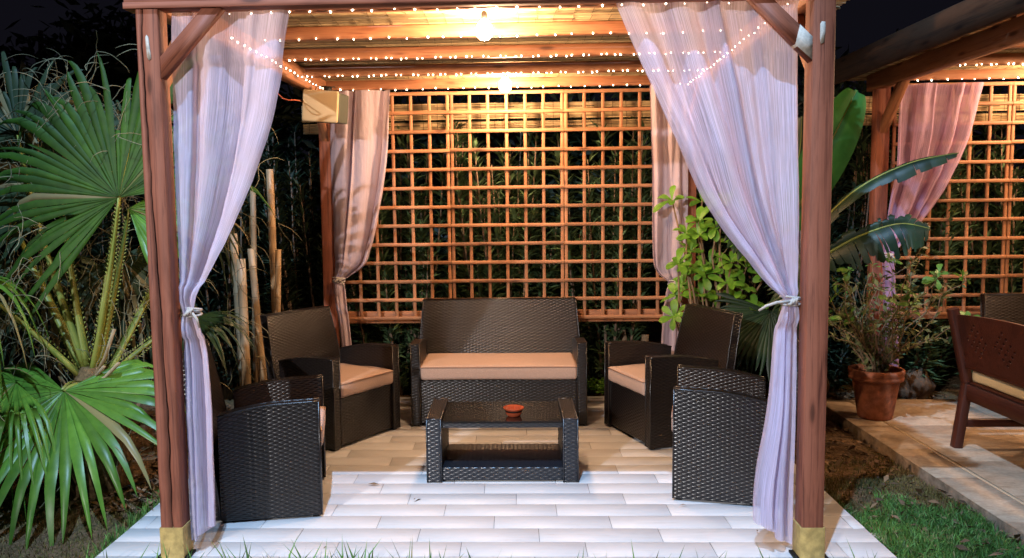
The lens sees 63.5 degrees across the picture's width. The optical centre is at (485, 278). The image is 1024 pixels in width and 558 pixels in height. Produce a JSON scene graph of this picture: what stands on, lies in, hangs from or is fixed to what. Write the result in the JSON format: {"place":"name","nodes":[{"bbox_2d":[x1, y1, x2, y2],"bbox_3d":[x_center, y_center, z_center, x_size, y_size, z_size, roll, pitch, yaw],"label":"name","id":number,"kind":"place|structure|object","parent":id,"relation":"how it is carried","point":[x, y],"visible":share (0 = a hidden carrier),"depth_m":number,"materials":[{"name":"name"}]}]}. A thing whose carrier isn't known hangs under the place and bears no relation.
{"place":"outdoors","nodes":[
{"label":"outdoors","id":0,"kind":"place"},
{"bbox_2d":[19,534,932,557],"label":"front grass","id":1,"kind":"structure","parent":0,"point":[430,554],"depth_m":3.58,"materials":[{"name":"green plant"}]},
{"bbox_2d":[0,209,1023,557],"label":"ground","id":2,"kind":"structure","parent":0,"point":[948,389],"depth_m":5.35,"materials":[{"name":"soil"}]},
{"bbox_2d":[0,37,40,242],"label":"garden tree","id":3,"kind":"object","parent":2,"relation":"on","point":[35,65],"visible":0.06,"depth_m":7.30,"materials":[{"name":"green plant"}]},
{"bbox_2d":[0,490,159,557],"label":"moss grass","id":4,"kind":"structure","parent":2,"relation":"on","point":[45,530],"depth_m":4.28,"materials":[{"name":"green plant"}]},
{"bbox_2d":[0,469,159,514],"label":"bark mulch","id":5,"kind":"object","parent":2,"relation":"on","point":[113,501],"visible":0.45,"depth_m":4.60,"materials":[{"name":"brown wood"}]},
{"bbox_2d":[0,0,172,385],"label":"garden tree","id":6,"kind":"object","parent":2,"relation":"on","point":[80,49],"visible":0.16,"depth_m":7.34,"materials":[{"name":"green plant"}]},
{"bbox_2d":[26,154,152,399],"bbox_3d":[-3.321,-0.088,7.139,1.440,2.506,1.086,-2,5,-9],"label":"oleander bush","id":7,"kind":"object","parent":2,"relation":"on","point":[105,223],"visible":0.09,"depth_m":6.99,"materials":[{"name":"green plant"}]},
{"bbox_2d":[39,476,158,495],"bbox_3d":[-2.272,1.192,4.804,0.824,0.035,0.332,-1,5,-4],"label":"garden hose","id":8,"kind":"object","parent":2,"relation":"on","point":[123,487],"visible":0.27,"depth_m":4.75,"materials":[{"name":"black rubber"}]},
{"bbox_2d":[1,403,233,509],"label":"fallen leaves","id":9,"kind":"object","parent":2,"relation":"on","point":[152,447],"visible":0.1,"depth_m":5.24,"materials":[{"name":"brown plant"}]},
{"bbox_2d":[85,487,159,557],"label":"deck edge grass","id":10,"kind":"structure","parent":2,"relation":"on","point":[122,531],"depth_m":4.24,"materials":[{"name":"green plant"}]},
{"bbox_2d":[0,31,300,549],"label":"fan palm","id":11,"kind":"object","parent":2,"relation":"on","point":[93,444],"visible":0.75,"depth_m":4.58,"materials":[{"name":"plant"}]},
{"bbox_2d":[151,461,157,468],"bbox_3d":[-1.962,1.190,5.150,0.223,0.136,0.155,-1,5,2],"label":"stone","id":12,"kind":"object","parent":2,"relation":"on","point":[154,463],"visible":0.06,"depth_m":5.10,"materials":[{"name":"brown stone"}]},
{"bbox_2d":[97,0,319,270],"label":"garden tree","id":13,"kind":"object","parent":2,"relation":"on","point":[284,109],"visible":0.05,"depth_m":7.98,"materials":[{"name":"green plant"}]},
{"bbox_2d":[172,123,270,399],"bbox_3d":[-2.268,-0.129,7.203,1.318,2.550,1.156,3,6,35],"label":"oleander bush","id":14,"kind":"object","parent":2,"relation":"on","point":[211,299],"visible":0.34,"depth_m":6.96,"materials":[{"name":"green plant"}]},
{"bbox_2d":[229,233,241,385],"bbox_3d":[-1.899,0.380,6.385,0.128,1.463,0.064,3,7,38],"label":"bamboo pole","id":15,"kind":"object","parent":2,"relation":"on","point":[235,288],"visible":0.41,"depth_m":6.34,"materials":[{"name":"beige wood"}]},
{"bbox_2d":[237,259,250,385],"bbox_3d":[-1.837,0.482,6.301,0.074,1.271,0.093,-4,6,-35],"label":"bamboo pole","id":16,"kind":"object","parent":2,"relation":"on","point":[244,342],"visible":0.67,"depth_m":6.27,"materials":[{"name":"beige wood"}]},
{"bbox_2d":[250,190,258,382],"bbox_3d":[-1.799,0.205,6.436,0.080,1.796,0.048,-4,6,-32],"label":"bamboo pole","id":17,"kind":"object","parent":2,"relation":"on","point":[253,225],"visible":0.5,"depth_m":6.39,"materials":[{"name":"beige wood"}]},
{"bbox_2d":[247,248,266,380],"bbox_3d":[-1.742,0.440,6.365,0.058,1.347,0.224,-6,7,-43],"label":"bamboo pole","id":18,"kind":"object","parent":2,"relation":"on","point":[256,303],"visible":0.81,"depth_m":6.34,"materials":[{"name":"beige wood"}]},
{"bbox_2d":[266,169,276,312],"bbox_3d":[-1.637,0.130,6.416,0.060,1.946,0.097,-1,5,2],"label":"bamboo pole","id":19,"kind":"object","parent":2,"relation":"on","point":[271,204],"visible":0.52,"depth_m":6.34,"materials":[{"name":"beige wood"}]},
{"bbox_2d":[274,249,280,312],"bbox_3d":[-1.607,0.440,6.372,0.114,1.337,0.050,1,5,19],"label":"bamboo pole","id":20,"kind":"object","parent":2,"relation":"on","point":[277,297],"visible":0.41,"depth_m":6.31,"materials":[{"name":"brown wood"}]},
{"bbox_2d":[246,121,368,346],"bbox_3d":[-1.505,-0.151,7.355,1.096,2.545,1.432,2,6,29],"label":"oleander bush","id":21,"kind":"object","parent":2,"relation":"on","point":[300,288],"visible":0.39,"depth_m":7.12,"materials":[{"name":"green plant"}]},
{"bbox_2d":[346,125,474,395],"bbox_3d":[-0.703,-0.111,7.278,1.411,2.456,1.064,0,5,10],"label":"oleander bush","id":22,"kind":"object","parent":2,"relation":"on","point":[403,336],"visible":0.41,"depth_m":7.10,"materials":[{"name":"green plant"}]},
{"bbox_2d":[279,89,545,297],"bbox_3d":[-0.839,-0.622,8.751,3.190,3.287,2.325,-1,5,2],"label":"garden tree","id":23,"kind":"object","parent":2,"relation":"on","point":[436,138],"visible":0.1,"depth_m":8.36,"materials":[{"name":"green plant"}]},
{"bbox_2d":[95,396,896,557],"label":"deck","id":24,"kind":"structure","parent":2,"relation":"on","point":[616,500],"depth_m":4.24,"materials":[{"name":"white wood"}]},
{"bbox_2d":[182,339,325,522],"bbox_3d":[-1.244,0.784,4.509,0.722,0.854,0.671,-2,5,-9],"label":"armchair","id":25,"kind":"object","parent":24,"relation":"on","point":[269,451],"visible":0.84,"depth_m":4.22,"materials":[{"name":"brown wicker"}]},
{"bbox_2d":[260,305,400,450],"bbox_3d":[-1.091,0.663,5.822,0.722,0.854,0.671,3,6,33],"label":"armchair","id":26,"kind":"object","parent":24,"relation":"on","point":[361,383],"visible":0.79,"depth_m":5.75,"materials":[{"name":"brown wicker"}]},
{"bbox_2d":[123,0,845,557],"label":"pergola","id":27,"kind":"object","parent":24,"relation":"on","point":[395,30],"visible":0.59,"depth_m":3.76,"materials":[{"name":"wood"}]},
{"bbox_2d":[171,9,289,540],"bbox_3d":[-1.112,-0.003,3.761,0.555,2.445,0.144,-1,5,2],"label":"curtain","id":28,"kind":"object","parent":27,"relation":"hanging from","point":[226,75],"visible":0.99,"depth_m":3.71,"materials":[{"name":"white fabric"}]},
{"bbox_2d":[278,93,302,102],"bbox_3d":[-1.362,-1.294,5.827,0.160,0.144,0.555,-1,5,2],"label":"loose cable","id":29,"kind":"object","parent":27,"relation":"hanging from","point":[290,99],"visible":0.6,"depth_m":5.56,"materials":[{"name":"orange rubber"}]},
{"bbox_2d":[286,66,323,87],"bbox_3d":[-1.297,-1.377,5.421,0.018,0.028,2.069,0,5,3],"label":"string light","id":30,"kind":"object","parent":27,"relation":"attached to","point":[304,78],"visible":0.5,"depth_m":5.83,"materials":[{"name":"white glass"}]},
{"bbox_2d":[302,86,348,123],"bbox_3d":[-1.169,-1.277,6.051,0.264,0.267,0.275,5,8,7],"label":"loudspeaker","id":31,"kind":"object","parent":27,"relation":"hanging from","point":[327,104],"visible":1,"depth_m":5.92,"materials":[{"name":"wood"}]},
{"bbox_2d":[331,90,389,346],"bbox_3d":[-0.976,-0.273,6.564,0.496,2.396,0.174,-1,5,2],"label":"curtain","id":32,"kind":"object","parent":27,"relation":"hanging from","point":[359,145],"visible":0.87,"depth_m":6.49,"materials":[{"name":"white fabric"}]},
{"bbox_2d":[345,91,451,319],"bbox_3d":[-0.733,-0.571,6.622,0.903,1.815,0.029,-1,5,2],"label":"trellis panel","id":33,"kind":"object","parent":27,"relation":"hanging from","point":[412,225],"visible":0.56,"depth_m":6.62,"materials":[{"name":"brown wood"}]},
{"bbox_2d":[289,4,612,12],"bbox_3d":[0.055,-1.391,4.231,2.768,0.029,0.019,-1,5,2],"label":"string light","id":34,"kind":"object","parent":27,"relation":"attached to","point":[463,8],"visible":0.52,"depth_m":4.24,"materials":[{"name":"white glass"}]},
{"bbox_2d":[289,32,620,40],"bbox_3d":[0.087,-1.415,4.800,2.770,0.029,0.020,-1,5,2],"label":"string light","id":35,"kind":"object","parent":27,"relation":"attached to","point":[451,36],"visible":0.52,"depth_m":4.81,"materials":[{"name":"white glass"}]},
{"bbox_2d":[289,53,634,60],"bbox_3d":[0.110,-1.439,5.340,2.788,0.030,0.020,-1,5,2],"label":"string light","id":36,"kind":"object","parent":27,"relation":"attached to","point":[483,56],"visible":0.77,"depth_m":5.34,"materials":[{"name":"white glass"}]},
{"bbox_2d":[307,70,642,76],"bbox_3d":[0.123,-1.459,5.860,2.807,0.029,0.020,-1,5,2],"label":"string light","id":37,"kind":"object","parent":27,"relation":"attached to","point":[487,73],"visible":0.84,"depth_m":5.86,"materials":[{"name":"white glass"}]},
{"bbox_2d":[476,10,492,39],"bbox_3d":[-0.009,-1.388,4.495,0.092,0.178,0.092,-1,5,2],"label":"pendant bulb","id":38,"kind":"object","parent":27,"relation":"hanging from","point":[484,30],"visible":0.93,"depth_m":4.47,"materials":[{"name":"white glass"}]},
{"bbox_2d":[340,84,640,90],"bbox_3d":[0.124,-1.499,6.459,2.771,0.029,0.020,-1,5,2],"label":"string light","id":39,"kind":"object","parent":27,"relation":"attached to","point":[475,87],"visible":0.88,"depth_m":6.47,"materials":[{"name":"white glass"}]},
{"bbox_2d":[499,74,510,91],"bbox_3d":[0.140,-1.465,6.091,0.092,0.180,0.092,-1,5,2],"label":"pendant bulb","id":40,"kind":"object","parent":27,"relation":"hanging from","point":[504,84],"visible":0.76,"depth_m":6.07,"materials":[{"name":"white glass"}]},
{"bbox_2d":[449,89,563,297],"bbox_3d":[0.171,-0.580,6.592,0.901,1.815,0.029,-1,5,2],"label":"trellis panel","id":41,"kind":"object","parent":27,"relation":"hanging from","point":[507,187],"visible":0.74,"depth_m":6.57,"materials":[{"name":"brown wood"}]},
{"bbox_2d":[564,88,666,318],"bbox_3d":[1.073,-0.589,6.562,0.900,1.815,0.029,-1,5,2],"label":"trellis panel","id":42,"kind":"object","parent":27,"relation":"hanging from","point":[620,204],"visible":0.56,"depth_m":6.56,"materials":[{"name":"brown wood"}]},
{"bbox_2d":[650,85,687,353],"bbox_3d":[1.427,-0.301,6.469,0.295,2.406,0.140,-1,5,2],"label":"curtain","id":43,"kind":"object","parent":27,"relation":"hanging from","point":[669,167],"visible":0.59,"depth_m":6.44,"materials":[{"name":"pink fabric"}]},
{"bbox_2d":[616,0,800,543],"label":"curtain","id":44,"kind":"object","parent":27,"relation":"hanging from","point":[722,76],"visible":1,"depth_m":3.63,"materials":[{"name":"white fabric"}]},
{"bbox_2d":[410,297,586,425],"bbox_3d":[0.100,0.607,6.268,1.268,0.854,0.722,-1,5,2],"label":"sofa","id":45,"kind":"object","parent":24,"relation":"on","point":[502,349],"visible":0.96,"depth_m":6.26,"materials":[{"name":"brown wicker"}]},
{"bbox_2d":[426,398,578,481],"bbox_3d":[0.101,0.960,4.994,0.876,0.373,0.512,-1,5,2],"label":"coffee table","id":46,"kind":"object","parent":24,"relation":"on","point":[445,460],"visible":0.99,"depth_m":4.81,"materials":[{"name":"wicker"}]},
{"bbox_2d":[503,405,523,416],"bbox_3d":[0.163,0.778,4.860,0.122,0.052,0.122,-1,5,2],"label":"clay bowl","id":47,"kind":"object","parent":46,"relation":"on","point":[513,410],"visible":1,"depth_m":4.83,"materials":[{"name":"orange ceramic"}]},
{"bbox_2d":[604,303,742,449],"bbox_3d":[1.277,0.642,5.714,0.722,0.854,0.671,-2,5,-18],"label":"armchair","id":48,"kind":"object","parent":24,"relation":"on","point":[640,380],"visible":0.75,"depth_m":5.59,"materials":[{"name":"brown wicker"}]},
{"bbox_2d":[653,185,768,345],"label":"rosette shrub","id":49,"kind":"object","parent":24,"relation":"on","point":[690,237],"visible":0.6,"depth_m":6.12,"materials":[{"name":"green plant"}]},
{"bbox_2d":[671,329,798,503],"bbox_3d":[1.416,0.738,4.641,0.722,0.854,0.671,1,5,15],"label":"armchair","id":50,"kind":"object","parent":24,"relation":"on","point":[718,414],"visible":0.74,"depth_m":4.38,"materials":[{"name":"brown wicker"}]},
{"bbox_2d":[434,114,578,297],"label":"oleander bush","id":51,"kind":"object","parent":2,"relation":"on","point":[517,289],"visible":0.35,"depth_m":6.96,"materials":[{"name":"green plant"}]},
{"bbox_2d":[439,85,696,304],"bbox_3d":[1.130,-0.728,8.659,3.222,3.465,2.623,-1,5,2],"label":"garden tree","id":52,"kind":"object","parent":2,"relation":"on","point":[592,137],"visible":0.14,"depth_m":8.19,"materials":[{"name":"green plant"}]},
{"bbox_2d":[587,376,603,393],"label":"green plant","id":53,"kind":"object","parent":2,"relation":"on","point":[593,384],"visible":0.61,"depth_m":6.98,"materials":[{"name":"green plant"}]},
{"bbox_2d":[545,115,664,394],"bbox_3d":[1.094,-0.174,7.237,1.096,2.545,1.432,4,7,43],"label":"oleander bush","id":54,"kind":"object","parent":2,"relation":"on","point":[598,334],"visible":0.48,"depth_m":7.00,"materials":[{"name":"green plant"}]},
{"bbox_2d":[621,330,648,340],"bbox_3d":[1.355,0.732,7.036,0.424,0.610,0.088,-1,5,2],"label":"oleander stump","id":55,"kind":"object","parent":2,"relation":"on","point":[644,337],"visible":0.09,"depth_m":7.00,"materials":[{"name":"brown wood"}]},
{"bbox_2d":[653,187,767,371],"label":"oleander bush","id":56,"kind":"object","parent":2,"relation":"on","point":[708,244],"visible":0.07,"depth_m":6.97,"materials":[{"name":"green plant"}]},
{"bbox_2d":[714,219,843,427],"bbox_3d":[2.085,0.286,5.968,0.978,1.719,0.555,-1,5,2],"label":"fan palm","id":57,"kind":"object","parent":2,"relation":"on","point":[758,323],"visible":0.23,"depth_m":5.97,"materials":[{"name":"green plant"}]},
{"bbox_2d":[707,44,871,362],"bbox_3d":[2.818,-0.811,8.536,2.715,3.608,2.409,-1,5,2],"label":"garden tree","id":58,"kind":"object","parent":2,"relation":"on","point":[837,90],"depth_m":8.10,"materials":[{"name":"green plant"}]},
{"bbox_2d":[746,120,896,394],"bbox_3d":[2.843,-0.152,7.218,1.411,2.454,1.065,3,6,33],"label":"oleander bush","id":59,"kind":"object","parent":2,"relation":"on","point":[840,357],"visible":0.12,"depth_m":6.99,"materials":[{"name":"green plant"}]},
{"bbox_2d":[765,388,957,478],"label":"fallen leaves","id":60,"kind":"object","parent":2,"relation":"on","point":[838,462],"visible":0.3,"depth_m":5.45,"materials":[{"name":"brown plant"}]},
{"bbox_2d":[797,87,957,328],"bbox_3d":[2.196,0.020,5.304,1.162,2.346,1.012,-4,6,-35],"label":"banana plant","id":61,"kind":"object","parent":2,"relation":"on","point":[849,111],"visible":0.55,"depth_m":5.20,"materials":[{"name":"green plant"}]},
{"bbox_2d":[795,454,977,523],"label":"dry grass","id":62,"kind":"structure","parent":2,"relation":"on","point":[928,493],"depth_m":4.76,"materials":[{"name":"brown plant"}]},
{"bbox_2d":[843,116,977,385],"bbox_3d":[3.647,-0.197,7.124,1.096,2.545,1.432,-1,5,0],"label":"oleander bush","id":63,"kind":"object","parent":2,"relation":"on","point":[922,355],"visible":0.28,"depth_m":6.83,"materials":[{"name":"green plant"}]},
{"bbox_2d":[798,28,1023,333],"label":"garden tree","id":64,"kind":"object","parent":2,"relation":"on","point":[985,90],"visible":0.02,"depth_m":8.46,"materials":[{"name":"green plant"}]},
{"bbox_2d":[897,367,935,398],"bbox_3d":[3.579,0.896,6.901,0.267,0.324,0.276,-6,7,-44],"label":"stone","id":65,"kind":"object","parent":2,"relation":"on","point":[914,384],"visible":0.66,"depth_m":6.83,"materials":[{"name":"grey stone"}]},
{"bbox_2d":[838,472,1020,557],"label":"fallen leaves","id":66,"kind":"object","parent":2,"relation":"on","point":[902,502],"visible":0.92,"depth_m":4.32,"materials":[{"name":"brown plant"}]},
{"bbox_2d":[944,111,1023,384],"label":"oleander bush","id":67,"kind":"object","parent":2,"relation":"on","point":[992,285],"visible":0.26,"depth_m":7.01,"materials":[{"name":"green plant"}]},
{"bbox_2d":[0,0,1023,219],"label":"sky","id":68,"kind":"structure","parent":0,"point":[859,23],"materials":[{"name":"black"}]},
{"bbox_2d":[826,399,1023,546],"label":"patio","id":69,"kind":"structure","parent":0,"point":[981,470],"depth_m":5.27,"materials":[{"name":"stone"}]},
{"bbox_2d":[848,364,905,420],"bbox_3d":[2.859,0.834,6.071,0.384,0.366,0.384,-1,5,2],"label":"terracotta pot","id":70,"kind":"object","parent":69,"relation":"on","point":[875,394],"visible":0.93,"depth_m":5.96,"materials":[{"name":"ceramic"}]},
{"bbox_2d":[828,246,979,372],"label":"potted shrub","id":71,"kind":"object","parent":70,"relation":"in","point":[872,359],"visible":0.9,"depth_m":5.95,"materials":[{"name":"green plant"}]},
{"bbox_2d":[834,0,1023,355],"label":"pergola","id":72,"kind":"object","parent":69,"relation":"on","point":[945,44],"visible":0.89,"depth_m":5.77,"materials":[{"name":"wood"}]},
{"bbox_2d":[882,82,983,366],"bbox_3d":[3.437,-0.305,6.399,0.753,2.376,0.130,-1,5,2],"label":"curtain","id":73,"kind":"object","parent":72,"relation":"hanging from","point":[936,119],"visible":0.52,"depth_m":6.33,"materials":[{"name":"pink fabric"}]},
{"bbox_2d":[890,82,1013,315],"bbox_3d":[3.624,-0.614,6.476,0.903,1.815,0.029,-1,5,2],"label":"trellis panel","id":74,"kind":"object","parent":72,"relation":"hanging from","point":[985,200],"visible":0.59,"depth_m":6.47,"materials":[{"name":"brown wood"}]},
{"bbox_2d":[1004,81,1023,292],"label":"trellis panel","id":75,"kind":"object","parent":72,"relation":"hanging from","point":[1013,160],"visible":0.8,"depth_m":6.45,"materials":[{"name":"brown wood"}]},
{"bbox_2d":[946,307,1023,448],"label":"garden bench","id":76,"kind":"object","parent":69,"relation":"on","point":[989,352],"visible":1,"depth_m":5.01,"materials":[{"name":"brown wood"}]},
{"bbox_2d":[980,293,1023,405],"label":"sofa","id":77,"kind":"object","parent":69,"relation":"on","point":[1009,307],"visible":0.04,"depth_m":6.38,"materials":[{"name":"brown wicker"}]},
{"bbox_2d":[839,487,1023,557],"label":"lawn grass","id":78,"kind":"structure","parent":0,"point":[921,537],"depth_m":4.09,"materials":[{"name":"green plant"}]}
]}

